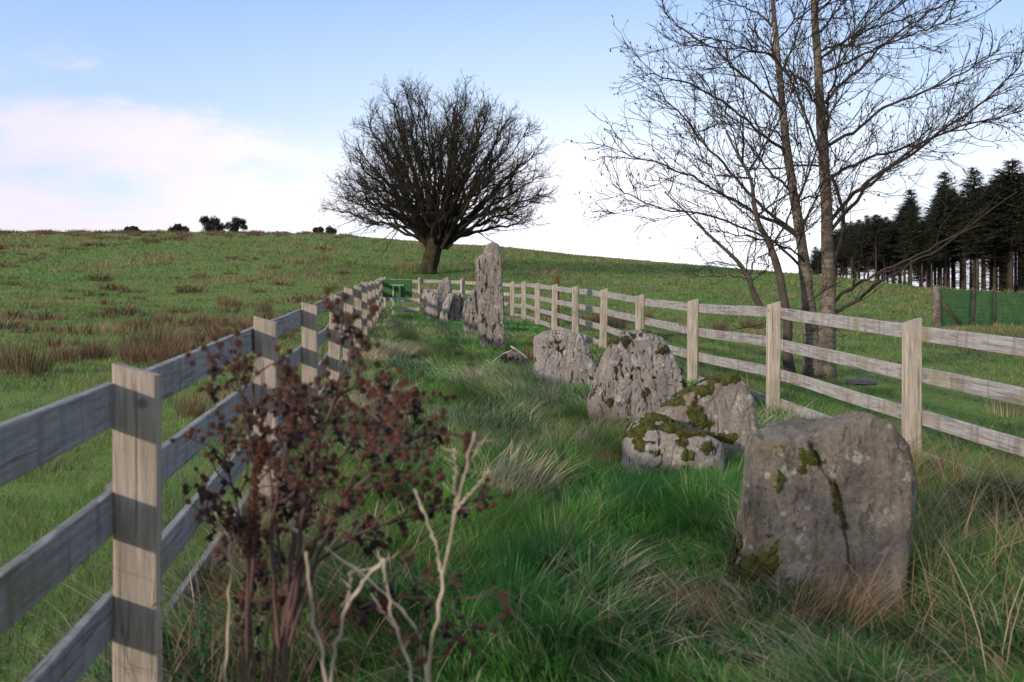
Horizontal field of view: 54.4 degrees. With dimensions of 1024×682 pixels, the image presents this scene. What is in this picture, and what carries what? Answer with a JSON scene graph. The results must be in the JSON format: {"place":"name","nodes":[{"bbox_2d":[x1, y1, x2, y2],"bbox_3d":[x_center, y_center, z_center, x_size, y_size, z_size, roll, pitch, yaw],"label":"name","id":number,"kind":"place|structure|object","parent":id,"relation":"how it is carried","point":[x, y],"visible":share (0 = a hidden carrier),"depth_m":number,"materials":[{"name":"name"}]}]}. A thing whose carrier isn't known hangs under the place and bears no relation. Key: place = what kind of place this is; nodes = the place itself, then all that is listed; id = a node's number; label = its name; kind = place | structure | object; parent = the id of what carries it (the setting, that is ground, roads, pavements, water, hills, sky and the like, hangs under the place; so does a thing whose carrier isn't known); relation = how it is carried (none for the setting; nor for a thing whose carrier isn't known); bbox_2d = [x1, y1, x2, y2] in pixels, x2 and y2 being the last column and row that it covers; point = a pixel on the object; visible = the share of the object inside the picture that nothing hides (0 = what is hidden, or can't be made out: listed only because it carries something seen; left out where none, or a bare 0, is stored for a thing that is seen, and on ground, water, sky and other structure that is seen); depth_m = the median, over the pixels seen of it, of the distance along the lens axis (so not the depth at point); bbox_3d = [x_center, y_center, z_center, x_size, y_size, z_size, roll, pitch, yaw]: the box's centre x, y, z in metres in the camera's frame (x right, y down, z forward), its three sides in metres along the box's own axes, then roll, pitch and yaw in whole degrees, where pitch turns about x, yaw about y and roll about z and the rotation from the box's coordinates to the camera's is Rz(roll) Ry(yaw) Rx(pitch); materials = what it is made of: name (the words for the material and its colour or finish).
{"place":"outdoors","nodes":[
{"label":"outdoors","id":0,"kind":"place"},
{"bbox_2d":[319,307,701,392],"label":"long grass","id":1,"kind":"structure","parent":0,"point":[404,326],"depth_m":17.34,"materials":[{"name":"plant"}]},
{"bbox_2d":[0,363,1023,681],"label":"long grass","id":2,"kind":"structure","parent":0,"point":[674,503],"depth_m":4.42,"materials":[{"name":"plant"}]},
{"bbox_2d":[0,230,1023,681],"bbox_3d":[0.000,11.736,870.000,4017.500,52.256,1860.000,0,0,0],"label":"hillside pasture","id":3,"kind":"structure","parent":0,"point":[46,395],"depth_m":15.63,"materials":[{"name":"plant"}]},
{"bbox_2d":[0,317,29,329],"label":"rush clump","id":4,"kind":"object","parent":3,"relation":"on","point":[3,326],"visible":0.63,"depth_m":21.87,"materials":[{"name":"brown plant"}]},
{"bbox_2d":[0,336,30,368],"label":"rush clump","id":5,"kind":"object","parent":3,"relation":"on","point":[2,346],"visible":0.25,"depth_m":13.77,"materials":[{"name":"brown plant"}]},
{"bbox_2d":[1,308,38,319],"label":"rush clump","id":6,"kind":"object","parent":3,"relation":"on","point":[9,316],"visible":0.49,"depth_m":25.77,"materials":[{"name":"brown plant"}]},
{"bbox_2d":[0,330,70,377],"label":"rush clump","id":7,"kind":"object","parent":3,"relation":"on","point":[26,365],"visible":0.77,"depth_m":12.81,"materials":[{"name":"brown plant"}]},
{"bbox_2d":[7,320,63,333],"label":"rush clump","id":8,"kind":"object","parent":3,"relation":"on","point":[37,328],"visible":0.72,"depth_m":20.92,"materials":[{"name":"brown plant"}]},
{"bbox_2d":[25,310,69,320],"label":"rush clump","id":9,"kind":"object","parent":3,"relation":"on","point":[47,316],"visible":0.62,"depth_m":25.29,"materials":[{"name":"brown plant"}]},
{"bbox_2d":[37,338,81,362],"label":"rush clump","id":10,"kind":"object","parent":3,"relation":"on","point":[66,353],"visible":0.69,"depth_m":14.75,"materials":[{"name":"brown plant"}]},
{"bbox_2d":[38,335,84,346],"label":"rush clump","id":11,"kind":"object","parent":3,"relation":"on","point":[63,342],"visible":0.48,"depth_m":17.46,"materials":[{"name":"brown plant"}]},
{"bbox_2d":[41,322,96,335],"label":"rush clump","id":12,"kind":"object","parent":3,"relation":"on","point":[75,330],"visible":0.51,"depth_m":20.48,"materials":[{"name":"brown plant"}]},
{"bbox_2d":[77,335,118,360],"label":"rush clump","id":13,"kind":"object","parent":3,"relation":"on","point":[92,354],"visible":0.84,"depth_m":15.15,"materials":[{"name":"brown plant"}]},
{"bbox_2d":[86,304,135,315],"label":"rush clump","id":14,"kind":"object","parent":3,"relation":"on","point":[120,312],"visible":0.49,"depth_m":28.62,"materials":[{"name":"brown plant"}]},
{"bbox_2d":[105,327,153,351],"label":"rush clump","id":15,"kind":"object","parent":3,"relation":"on","point":[130,339],"visible":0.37,"depth_m":16.32,"materials":[{"name":"brown plant"}]},
{"bbox_2d":[111,339,156,360],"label":"rush clump","id":16,"kind":"object","parent":3,"relation":"on","point":[120,355],"visible":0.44,"depth_m":14.96,"materials":[{"name":"brown plant"}]},
{"bbox_2d":[120,341,160,364],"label":"rush clump","id":17,"kind":"object","parent":3,"relation":"on","point":[138,358],"visible":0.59,"depth_m":14.73,"materials":[{"name":"brown plant"}]},
{"bbox_2d":[124,308,158,329],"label":"rush clump","id":18,"kind":"object","parent":3,"relation":"on","point":[137,325],"visible":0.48,"depth_m":22.08,"materials":[{"name":"brown plant"}]},
{"bbox_2d":[125,320,174,348],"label":"rush clump","id":19,"kind":"object","parent":3,"relation":"on","point":[154,338],"visible":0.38,"depth_m":16.91,"materials":[{"name":"brown plant"}]},
{"bbox_2d":[137,341,178,365],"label":"rush clump","id":20,"kind":"object","parent":3,"relation":"on","point":[148,358],"visible":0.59,"depth_m":14.63,"materials":[{"name":"brown plant"}]},
{"bbox_2d":[150,307,176,324],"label":"rush clump","id":21,"kind":"object","parent":3,"relation":"on","point":[160,316],"visible":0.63,"depth_m":24.71,"materials":[{"name":"brown plant"}]},
{"bbox_2d":[146,336,193,358],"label":"rush clump","id":22,"kind":"object","parent":3,"relation":"on","point":[177,353],"visible":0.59,"depth_m":15.35,"materials":[{"name":"brown plant"}]},
{"bbox_2d":[155,329,197,352],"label":"rush clump","id":23,"kind":"object","parent":3,"relation":"on","point":[173,342],"visible":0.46,"depth_m":16.26,"materials":[{"name":"brown plant"}]},
{"bbox_2d":[152,600,223,681],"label":"green weed","id":24,"kind":"object","parent":3,"relation":"on","point":[195,634],"visible":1,"depth_m":2.92,"materials":[{"name":"green plant"}]},
{"bbox_2d":[167,389,212,417],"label":"rush clump","id":25,"kind":"object","parent":3,"relation":"on","point":[189,408],"visible":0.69,"depth_m":9.82,"materials":[{"name":"brown plant"}]},
{"bbox_2d":[173,320,209,344],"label":"rush clump","id":26,"kind":"object","parent":3,"relation":"on","point":[196,334],"visible":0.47,"depth_m":18.59,"materials":[{"name":"brown plant"}]},
{"bbox_2d":[0,277,383,681],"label":"post and rail fence","id":27,"kind":"object","parent":3,"relation":"on","point":[124,509],"visible":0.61,"depth_m":3.13,"materials":[{"name":"grey wood"}]},
{"bbox_2d":[180,310,213,324],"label":"rush clump","id":28,"kind":"object","parent":3,"relation":"on","point":[194,319],"visible":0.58,"depth_m":24.97,"materials":[{"name":"brown plant"}]},
{"bbox_2d":[199,215,226,232],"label":"skyline bush","id":29,"kind":"object","parent":3,"relation":"on","point":[210,223],"visible":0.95,"depth_m":126.49,"materials":[{"name":"green plant"}]},
{"bbox_2d":[200,319,230,339],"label":"rush clump","id":30,"kind":"object","parent":3,"relation":"on","point":[219,332],"visible":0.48,"depth_m":19.90,"materials":[{"name":"brown plant"}]},
{"bbox_2d":[214,512,233,681],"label":"dry stalk","id":31,"kind":"object","parent":3,"relation":"on","point":[229,608],"visible":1,"depth_m":2.25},
{"bbox_2d":[225,216,247,231],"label":"skyline bush","id":32,"kind":"object","parent":3,"relation":"on","point":[235,224],"visible":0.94,"depth_m":126.69,"materials":[{"name":"green plant"}]},
{"bbox_2d":[225,315,253,330],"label":"rush clump","id":33,"kind":"object","parent":3,"relation":"on","point":[239,324],"visible":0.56,"depth_m":22.46,"materials":[{"name":"brown plant"}]},
{"bbox_2d":[241,438,267,681],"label":"dock plant","id":34,"kind":"object","parent":3,"relation":"on","point":[257,468],"visible":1,"depth_m":2.35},
{"bbox_2d":[253,297,274,311],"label":"rush clump","id":35,"kind":"object","parent":3,"relation":"on","point":[263,308],"visible":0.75,"depth_m":32.69,"materials":[{"name":"brown plant"}]},
{"bbox_2d":[3,444,541,681],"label":"tall dry grass","id":36,"kind":"structure","parent":3,"relation":"on","point":[268,515],"depth_m":3.71,"materials":[{"name":"plant"}]},
{"bbox_2d":[284,551,331,681],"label":"dry stalk","id":37,"kind":"object","parent":3,"relation":"on","point":[320,643],"visible":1,"depth_m":2.00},
{"bbox_2d":[169,286,513,681],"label":"shrub","id":38,"kind":"object","parent":3,"relation":"on","point":[287,408],"visible":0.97,"depth_m":2.42,"materials":[{"name":"brown plant"}]},
{"bbox_2d":[285,524,426,679],"bbox_3d":[-0.386,0.930,2.300,0.447,0.963,0.113,0,0,36],"label":"dry stalk","id":39,"kind":"object","parent":3,"relation":"on","point":[399,607],"visible":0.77,"depth_m":2.31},
{"bbox_2d":[329,553,389,681],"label":"dry stalk","id":40,"kind":"object","parent":3,"relation":"on","point":[355,594],"visible":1,"depth_m":1.95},
{"bbox_2d":[328,371,428,413],"bbox_3d":[-1.433,0.514,10.356,1.618,0.463,1.498,0,0,0],"label":"grass tussock","id":41,"kind":"object","parent":3,"relation":"on","point":[364,402],"depth_m":10.25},
{"bbox_2d":[354,334,426,360],"bbox_3d":[-2.090,0.097,16.230,1.745,0.452,1.606,0,0,-32],"label":"grass tussock","id":42,"kind":"object","parent":3,"relation":"on","point":[375,353],"depth_m":16.09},
{"bbox_2d":[370,547,412,681],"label":"dry stalk","id":43,"kind":"object","parent":3,"relation":"on","point":[396,627],"visible":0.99,"depth_m":2.00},
{"bbox_2d":[382,279,411,314],"bbox_3d":[-3.739,-1.256,32.419,0.967,1.497,0.082,0,0,0],"label":"information sign","id":44,"kind":"object","parent":3,"relation":"on","point":[399,289],"visible":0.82,"depth_m":32.43,"materials":[{"name":"metal"}]},
{"bbox_2d":[422,289,444,318],"bbox_3d":[-2.409,-0.985,30.384,0.643,1.192,0.615,0,0,29],"label":"standing stone","id":45,"kind":"object","parent":3,"relation":"on","point":[433,301],"visible":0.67,"depth_m":30.17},
{"bbox_2d":[311,71,568,273],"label":"round crowned tree","id":46,"kind":"object","parent":3,"relation":"on","point":[429,221],"visible":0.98,"depth_m":52.55,"materials":[{"name":"brown plant"}]},
{"bbox_2d":[436,276,451,298],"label":"standing stone","id":47,"kind":"object","parent":3,"relation":"on","point":[444,288],"visible":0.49,"depth_m":31.56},
{"bbox_2d":[440,293,454,320],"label":"standing stone","id":48,"kind":"object","parent":3,"relation":"on","point":[445,310],"visible":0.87,"depth_m":29.15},
{"bbox_2d":[383,277,513,315],"bbox_3d":[-2.164,-1.385,34.680,4.693,1.745,0.698,0,0,12],"label":"post and rail fence","id":49,"kind":"object","parent":3,"relation":"on","point":[419,290],"visible":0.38,"depth_m":34.93,"materials":[{"name":"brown wood"}]},
{"bbox_2d":[413,431,498,681],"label":"dry stalk","id":50,"kind":"object","parent":3,"relation":"on","point":[455,509],"visible":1,"depth_m":2.00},
{"bbox_2d":[448,292,467,321],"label":"standing stone","id":51,"kind":"object","parent":3,"relation":"on","point":[458,307],"visible":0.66,"depth_m":29.53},
{"bbox_2d":[436,361,490,383],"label":"grass tussock","id":52,"kind":"object","parent":3,"relation":"on","point":[465,373],"depth_m":12.88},
{"bbox_2d":[463,288,477,332],"bbox_3d":[-0.871,-0.702,23.651,0.566,1.136,0.500,0,0,0],"label":"standing stone","id":53,"kind":"object","parent":3,"relation":"on","point":[470,324],"visible":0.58,"depth_m":23.45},
{"bbox_2d":[475,242,505,348],"bbox_3d":[-0.405,-0.688,18.747,0.582,2.338,0.440,0,0,-7],"label":"standing stone","id":54,"kind":"object","parent":3,"relation":"on","point":[490,296],"visible":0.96,"depth_m":18.55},
{"bbox_2d":[431,433,593,497],"bbox_3d":[0.023,0.856,6.975,1.338,0.469,1.448,0,0,-18],"label":"grass tussock","id":55,"kind":"object","parent":3,"relation":"on","point":[503,484],"depth_m":6.80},
{"bbox_2d":[498,350,529,365],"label":"broken stone","id":56,"kind":"object","parent":3,"relation":"on","point":[516,357],"visible":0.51,"depth_m":15.18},
{"bbox_2d":[533,330,595,384],"bbox_3d":[0.704,0.320,13.539,0.915,0.954,0.405,0,-3,-6],"label":"standing stone","id":57,"kind":"object","parent":3,"relation":"on","point":[562,355],"visible":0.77,"depth_m":13.36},
{"bbox_2d":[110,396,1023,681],"bbox_3d":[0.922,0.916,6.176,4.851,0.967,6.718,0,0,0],"label":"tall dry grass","id":58,"kind":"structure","parent":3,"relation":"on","point":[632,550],"depth_m":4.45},
{"bbox_2d":[564,415,626,447],"bbox_3d":[0.772,0.767,8.535,0.994,0.345,0.886,0,0,-35],"label":"grass tussock","id":59,"kind":"object","parent":3,"relation":"on","point":[593,431],"depth_m":8.52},
{"bbox_2d":[569,438,635,467],"bbox_3d":[0.757,0.874,7.700,0.888,0.304,0.774,0,0,25],"label":"grass tussock","id":60,"kind":"object","parent":3,"relation":"on","point":[613,455],"depth_m":7.69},
{"bbox_2d":[599,310,628,327],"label":"rush clump","id":61,"kind":"object","parent":3,"relation":"on","point":[614,322],"visible":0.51,"depth_m":26.93,"materials":[{"name":"brown plant"}]},
{"bbox_2d":[586,329,686,427],"bbox_3d":[1.227,0.461,9.728,0.999,1.148,0.453,0,-5,-7],"label":"standing stone","id":62,"kind":"object","parent":3,"relation":"on","point":[640,367],"visible":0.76,"depth_m":9.56,"materials":[{"name":"stone"}]},
{"bbox_2d":[621,412,725,478],"bbox_3d":[1.214,0.829,7.556,0.780,0.526,0.660,0,-14,0],"label":"boulder","id":63,"kind":"object","parent":3,"relation":"on","point":[646,437],"visible":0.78,"depth_m":7.27,"materials":[{"name":"stone"}]},
{"bbox_2d":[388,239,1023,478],"bbox_3d":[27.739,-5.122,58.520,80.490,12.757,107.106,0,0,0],"label":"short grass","id":64,"kind":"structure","parent":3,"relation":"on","point":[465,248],"depth_m":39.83,"materials":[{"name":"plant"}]},
{"bbox_2d":[656,372,758,462],"bbox_3d":[1.454,0.644,7.875,0.992,0.767,0.466,0,-8,-6],"label":"standing stone","id":65,"kind":"object","parent":3,"relation":"on","point":[715,406],"visible":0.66,"depth_m":7.72,"materials":[{"name":"stone"}]},
{"bbox_2d":[658,116,791,305],"bbox_3d":[5.213,-2.867,23.965,3.627,4.574,3.649,0,0,0],"label":"alder sapling","id":66,"kind":"object","parent":3,"relation":"on","point":[755,296],"visible":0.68,"depth_m":23.96,"materials":[{"name":"brown plant"}]},
{"bbox_2d":[601,558,851,646],"bbox_3d":[0.858,1.078,4.143,1.094,0.346,0.980,0,0,0],"label":"grass tussock","id":67,"kind":"object","parent":3,"relation":"on","point":[712,605],"depth_m":4.17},
{"bbox_2d":[627,4,881,372],"bbox_3d":[3.398,-1.885,14.234,3.606,4.793,3.399,0,0,24],"label":"alder tree","id":68,"kind":"object","parent":3,"relation":"on","point":[788,362],"visible":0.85,"depth_m":13.95,"materials":[{"name":"brown plant"}]},
{"bbox_2d":[510,281,1023,502],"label":"post and rail fence","id":69,"kind":"object","parent":3,"relation":"on","point":[910,371],"visible":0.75,"depth_m":9.54,"materials":[{"name":"brown wood"}]},
{"bbox_2d":[563,0,1023,378],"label":"alder tree","id":70,"kind":"object","parent":3,"relation":"on","point":[813,335],"visible":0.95,"depth_m":14.44,"materials":[{"name":"brown plant"}]},
{"bbox_2d":[727,411,917,614],"bbox_3d":[1.448,0.848,4.710,0.853,1.028,0.516,0,-3,6],"label":"standing stone","id":71,"kind":"object","parent":3,"relation":"on","point":[844,471],"visible":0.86,"depth_m":4.49,"materials":[{"name":"stone"}]},
{"bbox_2d":[716,544,965,639],"bbox_3d":[1.375,1.058,4.256,1.182,0.410,1.008,0,0,30],"label":"grass tussock","id":72,"kind":"object","parent":3,"relation":"on","point":[835,600],"depth_m":4.23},
{"bbox_2d":[834,224,857,277],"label":"conifer","id":73,"kind":"object","parent":3,"relation":"on","point":[842,255],"visible":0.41,"depth_m":97.39,"materials":[{"name":"green plant"}]},
{"bbox_2d":[838,221,863,277],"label":"conifer","id":74,"kind":"object","parent":3,"relation":"on","point":[847,252],"visible":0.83,"depth_m":94.60,"materials":[{"name":"green plant"}]},
{"bbox_2d":[846,229,873,277],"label":"conifer","id":75,"kind":"object","parent":3,"relation":"on","point":[856,259],"visible":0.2,"depth_m":102.00,"materials":[{"name":"green plant"}]},
{"bbox_2d":[846,377,876,384],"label":"flat stone","id":76,"kind":"object","parent":3,"relation":"on","point":[858,380],"visible":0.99,"depth_m":13.90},
{"bbox_2d":[857,215,883,277],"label":"conifer","id":77,"kind":"object","parent":3,"relation":"on","point":[865,228],"visible":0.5,"depth_m":96.75,"materials":[{"name":"green plant"}]},
{"bbox_2d":[858,214,896,281],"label":"conifer","id":78,"kind":"object","parent":3,"relation":"on","point":[875,225],"visible":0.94,"depth_m":94.79,"materials":[{"name":"green plant"}]},
{"bbox_2d":[865,251,892,279],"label":"conifer","id":79,"kind":"object","parent":3,"relation":"on","point":[878,264],"visible":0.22,"depth_m":107.98,"materials":[{"name":"green plant"}]},
{"bbox_2d":[740,414,1023,681],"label":"tall dry grass","id":80,"kind":"structure","parent":3,"relation":"on","point":[970,511],"depth_m":4.65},
{"bbox_2d":[873,216,899,281],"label":"conifer","id":81,"kind":"object","parent":3,"relation":"on","point":[885,226],"visible":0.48,"depth_m":99.25,"materials":[{"name":"green plant"}]},
{"bbox_2d":[878,228,904,283],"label":"conifer","id":82,"kind":"object","parent":3,"relation":"on","point":[897,233],"visible":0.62,"depth_m":98.81,"materials":[{"name":"green plant"}]},
{"bbox_2d":[879,206,918,284],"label":"conifer","id":83,"kind":"object","parent":3,"relation":"on","point":[898,225],"visible":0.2,"depth_m":99.49,"materials":[{"name":"green plant"}]},
{"bbox_2d":[888,189,921,284],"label":"conifer","id":84,"kind":"object","parent":3,"relation":"on","point":[910,201],"visible":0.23,"depth_m":99.87,"materials":[{"name":"green plant"}]},
{"bbox_2d":[890,205,933,284],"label":"conifer","id":85,"kind":"object","parent":3,"relation":"on","point":[911,218],"visible":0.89,"depth_m":91.53,"materials":[{"name":"green plant"}]},
{"bbox_2d":[900,219,945,286],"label":"conifer","id":86,"kind":"object","parent":3,"relation":"on","point":[922,266],"visible":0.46,"depth_m":92.35,"materials":[{"name":"green plant"}]},
{"bbox_2d":[908,227,948,287],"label":"conifer","id":87,"kind":"object","parent":3,"relation":"on","point":[926,270],"visible":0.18,"depth_m":95.26,"materials":[{"name":"green plant"}]},
{"bbox_2d":[913,227,945,286],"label":"conifer","id":88,"kind":"object","parent":3,"relation":"on","point":[932,241],"visible":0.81,"depth_m":91.14,"materials":[{"name":"green plant"}]},
{"bbox_2d":[919,191,961,286],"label":"conifer","id":89,"kind":"object","parent":3,"relation":"on","point":[941,273],"visible":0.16,"depth_m":95.56,"materials":[{"name":"green plant"}]},
{"bbox_2d":[920,170,964,288],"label":"conifer","id":90,"kind":"object","parent":3,"relation":"on","point":[944,177],"visible":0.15,"depth_m":97.81,"materials":[{"name":"green plant"}]},
{"bbox_2d":[923,184,963,287],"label":"conifer","id":91,"kind":"object","parent":3,"relation":"on","point":[948,188],"visible":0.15,"depth_m":96.28,"materials":[{"name":"green plant"}]},
{"bbox_2d":[921,189,973,287],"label":"conifer","id":92,"kind":"object","parent":3,"relation":"on","point":[948,226],"visible":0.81,"depth_m":93.36,"materials":[{"name":"green plant"}]},
{"bbox_2d":[944,215,971,288],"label":"conifer","id":93,"kind":"object","parent":3,"relation":"on","point":[959,259],"visible":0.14,"depth_m":97.42,"materials":[{"name":"green plant"}]},
{"bbox_2d":[947,211,975,289],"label":"conifer","id":94,"kind":"object","parent":3,"relation":"on","point":[962,280],"visible":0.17,"depth_m":95.57,"materials":[{"name":"green plant"}]},
{"bbox_2d":[952,189,982,288],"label":"conifer","id":95,"kind":"object","parent":3,"relation":"on","point":[962,198],"visible":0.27,"depth_m":95.46,"materials":[{"name":"green plant"}]},
{"bbox_2d":[952,167,990,288],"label":"conifer","id":96,"kind":"object","parent":3,"relation":"on","point":[969,185],"visible":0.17,"depth_m":95.89,"materials":[{"name":"green plant"}]},
{"bbox_2d":[941,188,1005,289],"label":"conifer","id":97,"kind":"object","parent":3,"relation":"on","point":[978,236],"visible":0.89,"depth_m":90.69,"materials":[{"name":"green plant"}]},
{"bbox_2d":[932,285,1023,325],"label":"netting fence","id":98,"kind":"object","parent":3,"relation":"on","point":[991,307],"visible":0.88,"depth_m":33.71,"materials":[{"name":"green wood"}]},
{"bbox_2d":[956,191,1006,290],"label":"conifer","id":99,"kind":"object","parent":3,"relation":"on","point":[984,263],"visible":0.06,"depth_m":95.84,"materials":[{"name":"green plant"}]},
{"bbox_2d":[952,180,1022,290],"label":"conifer","id":100,"kind":"object","parent":3,"relation":"on","point":[1002,243],"visible":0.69,"depth_m":92.70,"materials":[{"name":"green plant"}]},
{"bbox_2d":[979,158,1023,291],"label":"conifer","id":101,"kind":"object","parent":3,"relation":"on","point":[1011,174],"visible":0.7,"depth_m":92.59,"materials":[{"name":"green plant"}]},
{"bbox_2d":[982,176,1023,291],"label":"conifer","id":102,"kind":"object","parent":3,"relation":"on","point":[1003,272],"visible":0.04,"depth_m":95.09,"materials":[{"name":"green plant"}]},
{"bbox_2d":[984,381,1023,417],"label":"rush clump","id":103,"kind":"object","parent":3,"relation":"on","point":[1013,411],"visible":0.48,"depth_m":11.00,"materials":[{"name":"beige plant"}]},
{"bbox_2d":[985,176,1023,291],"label":"conifer","id":104,"kind":"object","parent":3,"relation":"on","point":[1007,256],"visible":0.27,"depth_m":93.35,"materials":[{"name":"green plant"}]},
{"bbox_2d":[997,191,1023,291],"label":"conifer","id":105,"kind":"object","parent":3,"relation":"on","point":[1015,267],"visible":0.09,"depth_m":94.02,"materials":[{"name":"green plant"}]},
{"bbox_2d":[0,0,1023,291],"label":"sky","id":106,"kind":"structure","parent":0,"point":[115,114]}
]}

